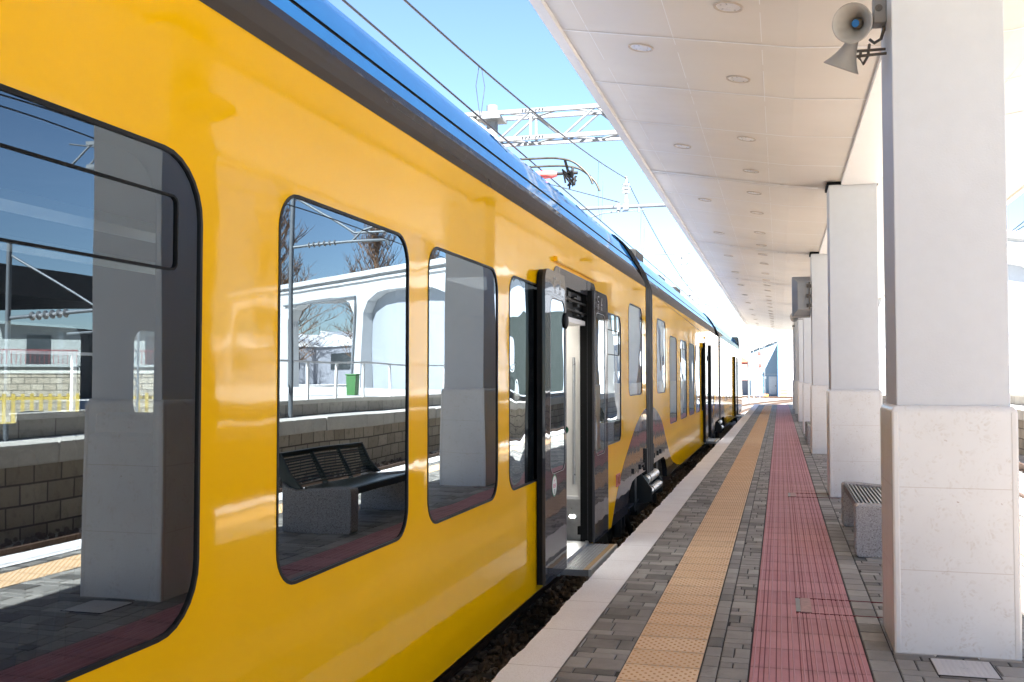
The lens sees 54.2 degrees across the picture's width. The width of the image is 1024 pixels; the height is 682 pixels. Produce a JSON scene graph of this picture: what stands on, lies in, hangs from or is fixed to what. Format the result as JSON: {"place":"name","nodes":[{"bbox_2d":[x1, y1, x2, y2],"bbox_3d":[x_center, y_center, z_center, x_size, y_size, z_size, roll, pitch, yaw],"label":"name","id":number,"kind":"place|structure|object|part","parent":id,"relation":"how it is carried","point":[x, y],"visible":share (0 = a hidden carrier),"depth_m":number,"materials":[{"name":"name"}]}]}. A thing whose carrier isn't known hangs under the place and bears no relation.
{"place":"outdoors","nodes":[
{"label":"outdoors","id":0,"kind":"place"},
{"bbox_2d":[551,176,665,217],"bbox_3d":[2.380,-3.347,22.170,10.100,1.466,0.190,-1,-2,15],"label":"registration arm","id":1,"kind":"object","parent":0,"point":[626,206],"visible":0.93,"depth_m":22.11},
{"bbox_2d":[341,0,761,344],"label":"overhead line","id":2,"kind":"object","parent":1,"relation":"hanging from","point":[420,66],"visible":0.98,"depth_m":11.77,"materials":[{"name":"metal"}]},
{"bbox_2d":[328,0,1023,379],"label":"sky","id":3,"kind":"structure","parent":0,"point":[508,39],"materials":[{"name":"blue"}]},
{"bbox_2d":[741,357,750,379],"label":"brick house","id":4,"kind":"structure","parent":0,"point":[744,368],"depth_m":146.13,"materials":[{"name":"ceramic"}]},
{"bbox_2d":[742,395,792,404],"bbox_3d":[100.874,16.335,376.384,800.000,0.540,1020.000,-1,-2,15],"label":"ground","id":5,"kind":"structure","parent":0,"point":[752,400],"depth_m":104.15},
{"bbox_2d":[0,321,153,370],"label":"apartment building","id":6,"kind":"structure","parent":5,"relation":"on","point":[29,346],"depth_m":72.11,"materials":[{"name":"ceramic"}]},
{"bbox_2d":[26,335,50,363],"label":"window","id":7,"kind":"structure","parent":6,"relation":"in","point":[34,342],"depth_m":72.01,"materials":[{"name":"glass"}]},
{"bbox_2d":[145,337,153,364],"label":"window","id":8,"kind":"structure","parent":6,"relation":"in","point":[149,341],"depth_m":74.95,"materials":[{"name":"glass"}]},
{"bbox_2d":[0,370,153,421],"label":"garden wall","id":9,"kind":"structure","parent":5,"relation":"on","point":[36,383],"depth_m":47.55,"materials":[{"name":"stone"}]},
{"bbox_2d":[0,393,153,423],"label":"yellow fence","id":10,"kind":"object","parent":5,"relation":"on","point":[41,398],"visible":0.18,"depth_m":40.94,"materials":[{"name":"yellow metal"}]},
{"bbox_2d":[133,331,139,411],"bbox_3d":[-14.648,-1.129,38.151,0.608,9.879,0.608,-1,-2,15],"label":"lattice mast","id":11,"kind":"object","parent":5,"relation":"on","point":[137,380],"visible":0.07,"depth_m":38.24,"materials":[{"name":"metal"}]},
{"bbox_2d":[693,300,720,326],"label":"lattice mast","id":12,"kind":"object","parent":5,"relation":"on","point":[718,304],"visible":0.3,"depth_m":78.69,"materials":[{"name":"metal"}]},
{"bbox_2d":[731,318,739,349],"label":"lattice mast","id":13,"kind":"object","parent":5,"relation":"on","point":[736,331],"visible":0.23,"depth_m":95.54,"materials":[{"name":"metal"}]},
{"bbox_2d":[715,320,792,344],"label":"overhead line","id":14,"kind":"object","parent":13,"relation":"hanging from","point":[761,332],"visible":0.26,"depth_m":93.61,"materials":[{"name":"grey metal"}]},
{"bbox_2d":[461,428,1023,672],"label":"ballast bed","id":15,"kind":"object","parent":5,"relation":"on","point":[472,665],"depth_m":9.08,"materials":[{"name":"gravel"}]},
{"bbox_2d":[450,437,721,681],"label":"ballast stones","id":16,"kind":"object","parent":15,"relation":"on","point":[504,644],"visible":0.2,"depth_m":9.47,"materials":[{"name":"gravel"}]},
{"bbox_2d":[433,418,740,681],"bbox_3d":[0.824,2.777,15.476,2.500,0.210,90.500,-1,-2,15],"label":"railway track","id":17,"kind":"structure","parent":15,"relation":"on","point":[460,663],"depth_m":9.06,"materials":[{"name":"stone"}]},
{"bbox_2d":[0,0,662,681],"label":"train car","id":18,"kind":"object","parent":17,"relation":"on","point":[390,310],"visible":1,"depth_m":4.15,"materials":[{"name":"yellow paint"}]},
{"bbox_3d":[-1.256,0.125,2.275,0.030,1.485,1.905,-1,-2,15],"label":"window","id":19,"kind":"part","parent":18,"relation":"part of","materials":[{"name":"glass"}]},
{"bbox_3d":[-0.699,0.198,4.314,0.030,1.483,1.325,-1,-2,15],"label":"window","id":20,"kind":"part","parent":18,"relation":"part of","materials":[{"name":"glass"}]},
{"bbox_3d":[-0.278,0.251,5.854,0.030,1.482,1.320,-1,-2,15],"label":"window","id":21,"kind":"part","parent":18,"relation":"part of","materials":[{"name":"glass"}]},
{"bbox_3d":[0.128,0.303,7.338,0.030,1.477,1.210,-1,-2,15],"label":"window","id":22,"kind":"part","parent":18,"relation":"part of","materials":[{"name":"glass"}]},
{"bbox_3d":[0.329,0.644,7.835,0.080,2.370,0.792,-1,-2,15],"label":"door leaf","id":23,"kind":"part","parent":18,"relation":"part of","materials":[{"name":"paint"}]},
{"bbox_3d":[0.841,0.713,9.737,0.066,2.370,0.755,-1,-2,15],"label":"door leaf","id":24,"kind":"part","parent":18,"relation":"part of","materials":[{"name":"paint"}]},
{"bbox_3d":[1.052,0.404,10.723,0.030,1.400,1.310,-1,-2,15],"label":"window","id":25,"kind":"part","parent":18,"relation":"part of","materials":[{"name":"glass"}]},
{"bbox_3d":[1.529,0.117,12.481,0.030,1.120,1.150,-1,-2,15],"label":"window","id":26,"kind":"part","parent":18,"relation":"part of","materials":[{"name":"glass"}]},
{"bbox_2d":[630,249,723,477],"bbox_3d":[3.073,0.793,23.399,3.175,4.370,18.580,-1,-2,15],"label":"train car","id":27,"kind":"object","parent":17,"relation":"on","point":[687,422],"visible":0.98,"depth_m":18.68,"materials":[{"name":"yellow paint"}]},
{"bbox_3d":[2.297,0.238,15.469,0.030,1.135,1.170,-1,-2,15],"label":"window","id":28,"kind":"part","parent":27,"relation":"part of","materials":[{"name":"glass"}]},
{"bbox_3d":[2.762,0.663,17.193,0.030,1.480,1.170,-1,-2,15],"label":"window","id":29,"kind":"part","parent":27,"relation":"part of","materials":[{"name":"glass"}]},
{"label":"window","id":30,"kind":"part","parent":27,"relation":"part of","materials":[{"name":"glass"}]},
{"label":"window","id":31,"kind":"part","parent":27,"relation":"part of","materials":[{"name":"glass"}]},
{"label":"window","id":32,"kind":"part","parent":27,"relation":"part of","materials":[{"name":"glass"}]},
{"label":"window","id":33,"kind":"part","parent":27,"relation":"part of","materials":[{"name":"glass"}]},
{"bbox_3d":[4.664,1.232,24.048,0.080,2.370,0.792,-1,-2,15],"label":"door leaf","id":34,"kind":"part","parent":27,"relation":"part of","materials":[{"name":"paint"}]},
{"bbox_3d":[5.167,1.301,25.952,0.066,2.370,0.755,-1,-2,15],"label":"door leaf","id":35,"kind":"part","parent":27,"relation":"part of","materials":[{"name":"paint"}]},
{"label":"window","id":36,"kind":"part","parent":27,"relation":"part of","materials":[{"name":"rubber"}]},
{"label":"window","id":37,"kind":"part","parent":27,"relation":"part of","materials":[{"name":"glass"}]},
{"bbox_2d":[710,319,742,425],"bbox_3d":[7.466,1.453,39.746,3.170,4.235,18.400,-1,-2,15],"label":"train car","id":38,"kind":"object","parent":17,"relation":"on","point":[730,385],"visible":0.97,"depth_m":36.80,"materials":[{"name":"yellow paint"}]},
{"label":"window","id":39,"kind":"part","parent":38,"relation":"part of","materials":[{"name":"glass"}]},
{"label":"window","id":40,"kind":"part","parent":38,"relation":"part of","materials":[{"name":"glass"}]},
{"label":"window","id":41,"kind":"part","parent":38,"relation":"part of","materials":[{"name":"glass"}]},
{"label":"window","id":42,"kind":"part","parent":38,"relation":"part of","materials":[{"name":"glass"}]},
{"bbox_3d":[8.891,1.803,39.812,0.066,2.370,0.754,-1,-2,15],"label":"door leaf","id":43,"kind":"part","parent":38,"relation":"part of","materials":[{"name":"paint"}]},
{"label":"door leaf","id":44,"kind":"part","parent":38,"relation":"part of","materials":[{"name":"paint"}]},
{"bbox_2d":[642,249,692,303],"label":"lattice mast","id":45,"kind":"object","parent":15,"relation":"on","point":[681,266],"visible":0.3,"depth_m":44.68,"materials":[{"name":"metal"}]},
{"bbox_2d":[739,399,792,415],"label":"railway track","id":46,"kind":"structure","parent":15,"relation":"on","point":[746,408],"depth_m":84.22,"materials":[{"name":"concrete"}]},
{"bbox_2d":[742,396,792,398],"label":"railway track","id":47,"kind":"structure","parent":15,"relation":"on","point":[776,397],"depth_m":109.77,"materials":[{"name":"metal"}]},
{"bbox_2d":[1019,462,1023,498],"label":"railway track","id":48,"kind":"structure","parent":15,"relation":"on","point":[1021,479],"depth_m":22.32,"materials":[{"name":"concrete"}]},
{"bbox_2d":[742,380,750,394],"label":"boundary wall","id":49,"kind":"structure","parent":5,"relation":"on","point":[744,387],"depth_m":136.27,"materials":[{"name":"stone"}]},
{"bbox_2d":[739,339,764,402],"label":"catenary post","id":50,"kind":"object","parent":5,"relation":"on","point":[748,353],"visible":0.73,"depth_m":89.47,"materials":[{"name":"grey metal"}]},
{"bbox_2d":[753,329,759,399],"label":"lattice mast","id":51,"kind":"object","parent":5,"relation":"on","point":[753,363],"visible":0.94,"depth_m":104.62,"materials":[{"name":"metal"}]},
{"bbox_2d":[755,376,762,395],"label":"relay cabinet","id":52,"kind":"object","parent":5,"relation":"on","point":[757,392],"visible":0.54,"depth_m":116.98,"materials":[{"name":"grey metal"}]},
{"bbox_2d":[760,331,764,395],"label":"lattice mast","id":53,"kind":"object","parent":5,"relation":"on","point":[764,359],"visible":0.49,"depth_m":114.15,"materials":[{"name":"metal"}]},
{"bbox_2d":[750,333,792,396],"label":"end building","id":54,"kind":"structure","parent":5,"relation":"on","point":[778,366],"depth_m":130.73,"materials":[{"name":"stone"}]},
{"bbox_2d":[769,376,776,394],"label":"door","id":55,"kind":"structure","parent":54,"relation":"in","point":[772,379],"depth_m":130.75,"materials":[{"name":"metal"}]},
{"bbox_2d":[780,387,787,396],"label":"cabinet","id":56,"kind":"object","parent":5,"relation":"on","point":[783,391],"visible":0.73,"depth_m":121.16,"materials":[{"name":"white metal"}]},
{"bbox_2d":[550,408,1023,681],"bbox_3d":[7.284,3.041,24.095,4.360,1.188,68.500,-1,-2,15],"label":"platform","id":57,"kind":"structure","parent":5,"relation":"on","point":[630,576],"depth_m":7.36,"materials":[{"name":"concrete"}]},
{"bbox_2d":[491,404,759,681],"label":"platform edge","id":58,"kind":"object","parent":57,"relation":"on","point":[544,654],"visible":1,"depth_m":7.20,"materials":[{"name":"concrete"}]},
{"bbox_2d":[1020,497,1023,515],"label":"platform edge","id":59,"kind":"object","parent":57,"relation":"on","point":[1022,506],"visible":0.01,"depth_m":12.05,"materials":[{"name":"concrete"}]},
{"bbox_2d":[882,395,1023,455],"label":"retaining wall","id":60,"kind":"structure","parent":5,"relation":"on","point":[1020,410],"depth_m":29.66,"materials":[{"name":"concrete"}]},
{"bbox_2d":[552,404,1023,681],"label":"paving","id":61,"kind":"structure","parent":0,"point":[603,666],"depth_m":7.12,"materials":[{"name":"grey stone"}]},
{"bbox_2d":[615,404,771,681],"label":"tactile strip","id":62,"kind":"object","parent":61,"relation":"on","point":[670,644],"visible":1,"depth_m":7.22,"materials":[{"name":"yellow tile"}]},
{"bbox_2d":[793,326,794,408],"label":"column","id":63,"kind":"structure","parent":61,"relation":"on","point":[793,367],"depth_m":49.95,"materials":[{"name":"concrete"}]},
{"bbox_2d":[795,320,798,413],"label":"column","id":64,"kind":"structure","parent":61,"relation":"on","point":[796,368],"depth_m":42.58,"materials":[{"name":"concrete"}]},
{"bbox_2d":[798,318,802,421],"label":"column","id":65,"kind":"structure","parent":61,"relation":"on","point":[800,362],"depth_m":35.21,"materials":[{"name":"concrete"}]},
{"bbox_2d":[802,316,811,433],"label":"column","id":66,"kind":"structure","parent":61,"relation":"on","point":[807,374],"depth_m":27.83,"materials":[{"name":"concrete"}]},
{"bbox_2d":[790,313,797,321],"bbox_3d":[8.081,-0.666,28.269,0.435,0.263,0.266,2,-3,-41],"label":"horn loudspeaker","id":67,"kind":"object","parent":66,"relation":"attached to","point":[793,319],"visible":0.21,"depth_m":28.21,"materials":[{"name":"plastic"}]},
{"bbox_2d":[805,421,810,443],"bbox_3d":[7.531,2.043,24.142,0.830,0.785,2.050,-1,-2,15],"label":"bench","id":68,"kind":"object","parent":61,"relation":"on","point":[808,431],"visible":0.22,"depth_m":23.25,"materials":[{"name":"concrete"}]},
{"bbox_2d":[749,404,872,681],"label":"guidance strip","id":69,"kind":"object","parent":61,"relation":"on","point":[798,560],"visible":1,"depth_m":7.25,"materials":[{"name":"red tile"}]},
{"bbox_2d":[788,493,838,497],"bbox_3d":[3.972,2.037,13.183,0.640,0.011,0.462,-1,-2,15],"label":"access cover","id":70,"kind":"object","parent":69,"relation":"on","point":[792,495],"visible":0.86,"depth_m":13.15,"materials":[{"name":"grey metal"}]},
{"bbox_2d":[795,597,882,617],"bbox_3d":[2.252,1.805,6.764,0.640,0.011,0.462,-1,-2,15],"label":"access cover","id":71,"kind":"object","parent":69,"relation":"on","point":[805,605],"visible":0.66,"depth_m":6.81,"materials":[{"name":"grey metal"}]},
{"bbox_2d":[810,254,828,453],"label":"column","id":72,"kind":"structure","parent":61,"relation":"on","point":[819,387],"depth_m":20.46,"materials":[{"name":"concrete"}]},
{"bbox_2d":[792,277,811,317],"bbox_3d":[6.062,-0.917,20.938,0.385,0.820,0.816,-1,-2,15],"label":"platform monitor","id":73,"kind":"object","parent":72,"relation":"attached to","point":[801,297],"visible":1,"depth_m":20.64,"materials":[{"name":"metal"}]},
{"bbox_2d":[826,183,882,496],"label":"column","id":74,"kind":"structure","parent":61,"relation":"on","point":[854,403],"depth_m":13.05,"materials":[{"name":"concrete"}]},
{"bbox_2d":[841,481,881,557],"bbox_3d":[3.644,1.515,9.561,0.830,0.785,2.050,-1,-2,15],"label":"bench","id":75,"kind":"object","parent":61,"relation":"on","point":[861,509],"visible":0.28,"depth_m":8.67,"materials":[{"name":"concrete"}]},
{"bbox_2d":[880,0,1021,660],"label":"column","id":76,"kind":"structure","parent":61,"relation":"on","point":[951,551],"depth_m":5.68,"materials":[{"name":"concrete"}]},
{"bbox_2d":[529,0,1023,330],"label":"platform canopy","id":77,"kind":"object","parent":76,"relation":"on","point":[802,113],"visible":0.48,"depth_m":10.40,"materials":[{"name":"paint"}]},
{"bbox_2d":[628,43,652,51],"bbox_3d":[1.106,-2.521,8.600,0.219,0.014,0.219,9,0,15],"label":"downlight","id":78,"kind":"object","parent":77,"relation":"attached to","point":[639,47],"visible":1,"depth_m":8.60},
{"bbox_2d":[673,144,690,148],"bbox_3d":[2.089,-2.388,12.268,0.219,0.014,0.219,9,0,15],"label":"downlight","id":79,"kind":"object","parent":77,"relation":"attached to","point":[682,146],"visible":1,"depth_m":12.28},
{"bbox_2d":[698,198,711,201],"bbox_3d":[3.080,-2.254,15.966,0.219,0.014,0.219,9,0,15],"label":"downlight","id":80,"kind":"object","parent":77,"relation":"attached to","point":[704,199],"visible":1,"depth_m":15.97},
{"bbox_2d":[713,1,742,12],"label":"downlight","id":81,"kind":"object","parent":77,"relation":"attached to","point":[727,7],"visible":1,"depth_m":7.30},
{"bbox_2d":[726,75,749,82],"bbox_3d":[2.051,-2.373,9.067,0.219,0.014,0.219,9,0,15],"label":"downlight","id":82,"kind":"object","parent":77,"relation":"attached to","point":[736,79],"visible":1,"depth_m":9.06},
{"bbox_2d":[737,136,755,141],"bbox_3d":[2.658,-2.291,11.335,0.219,0.014,0.219,9,0,15],"label":"downlight","id":83,"kind":"object","parent":77,"relation":"attached to","point":[746,139],"visible":1,"depth_m":11.34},
{"bbox_2d":[743,169,759,172],"bbox_3d":[3.132,-2.227,13.102,0.219,0.014,0.219,9,0,15],"label":"downlight","id":84,"kind":"object","parent":77,"relation":"attached to","point":[750,171],"visible":1,"depth_m":13.10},
{"bbox_2d":[747,191,761,194],"bbox_3d":[3.551,-2.170,14.666,0.219,0.014,0.219,9,0,15],"label":"downlight","id":85,"kind":"object","parent":77,"relation":"attached to","point":[753,193],"visible":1,"depth_m":14.68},
{"bbox_2d":[824,42,886,74],"bbox_3d":[2.116,-1.823,6.151,0.384,0.381,0.257,-1,-2,15],"label":"horn loudspeaker","id":86,"kind":"object","parent":76,"relation":"attached to","point":[845,56],"visible":0.62,"depth_m":6.11,"materials":[{"name":"plastic"}]},
{"bbox_2d":[832,2,885,64],"bbox_3d":[2.126,-1.863,6.035,0.230,0.318,0.495,-2,-3,38],"label":"horn loudspeaker","id":87,"kind":"object","parent":76,"relation":"attached to","point":[852,22],"visible":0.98,"depth_m":5.93,"materials":[{"name":"plastic"}]},
{"bbox_2d":[872,0,886,28],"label":"junction box","id":88,"kind":"object","parent":76,"relation":"attached to","point":[879,12],"visible":1,"depth_m":6.07,"materials":[{"name":"grey metal"}]},
{"bbox_2d":[929,658,1002,679],"bbox_3d":[2.422,1.756,5.353,0.316,0.019,0.326,-1,-2,15],"label":"inspection cover","id":89,"kind":"object","parent":61,"relation":"on","point":[966,669],"visible":1,"depth_m":5.33,"materials":[{"name":"metal"}]},
{"bbox_2d":[1020,524,1023,555],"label":"tactile strip","id":90,"kind":"object","parent":61,"relation":"on","point":[1022,539],"visible":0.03,"depth_m":9.61,"materials":[{"name":"white"}]},
{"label":"yard","id":91,"kind":"structure","parent":0,"visible":0},
{"bbox_2d":[465,103,620,146],"bbox_3d":[9.639,-1.450,22.518,25.468,9.250,0.740,-1,-2,15],"label":"gantry","id":92,"kind":"object","parent":91,"relation":"on","point":[492,117],"visible":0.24,"depth_m":25.00,"materials":[{"name":"metal"}]},
{"bbox_2d":[878,230,1023,394],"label":"arched shed","id":93,"kind":"structure","parent":91,"relation":"on","point":[1015,240],"depth_m":40.38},
{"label":"far platform","id":94,"kind":"structure","parent":0,"visible":0},
{"bbox_2d":[1010,393,1023,404],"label":"kerb wall","id":95,"kind":"structure","parent":94,"relation":"on","point":[1017,398],"depth_m":35.71,"materials":[{"name":"concrete"}]},
{"bbox_2d":[1010,365,1023,393],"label":"railing","id":96,"kind":"object","parent":95,"relation":"on","point":[1021,368],"visible":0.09,"depth_m":35.60,"materials":[{"name":"white metal"}]},
{"bbox_3d":[11.893,-1.027,19.433,3.050,5.420,0.135,-1,-2,15],"label":"catenary mast","id":97,"kind":"object","parent":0,"visible":0},
{"bbox_2d":[1007,221,1023,236],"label":"overhead line","id":98,"kind":"object","parent":97,"relation":"hanging from","point":[1015,228],"depth_m":20.92,"materials":[{"name":"metal"}]}
]}

